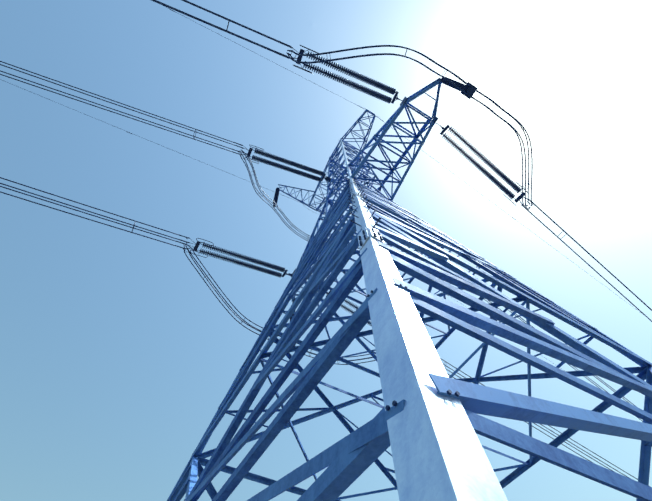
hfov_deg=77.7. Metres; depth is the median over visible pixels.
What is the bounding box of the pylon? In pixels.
[0,0,651,500]
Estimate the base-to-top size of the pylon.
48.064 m
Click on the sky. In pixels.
(117, 357)
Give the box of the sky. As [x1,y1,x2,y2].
[0,0,651,500]

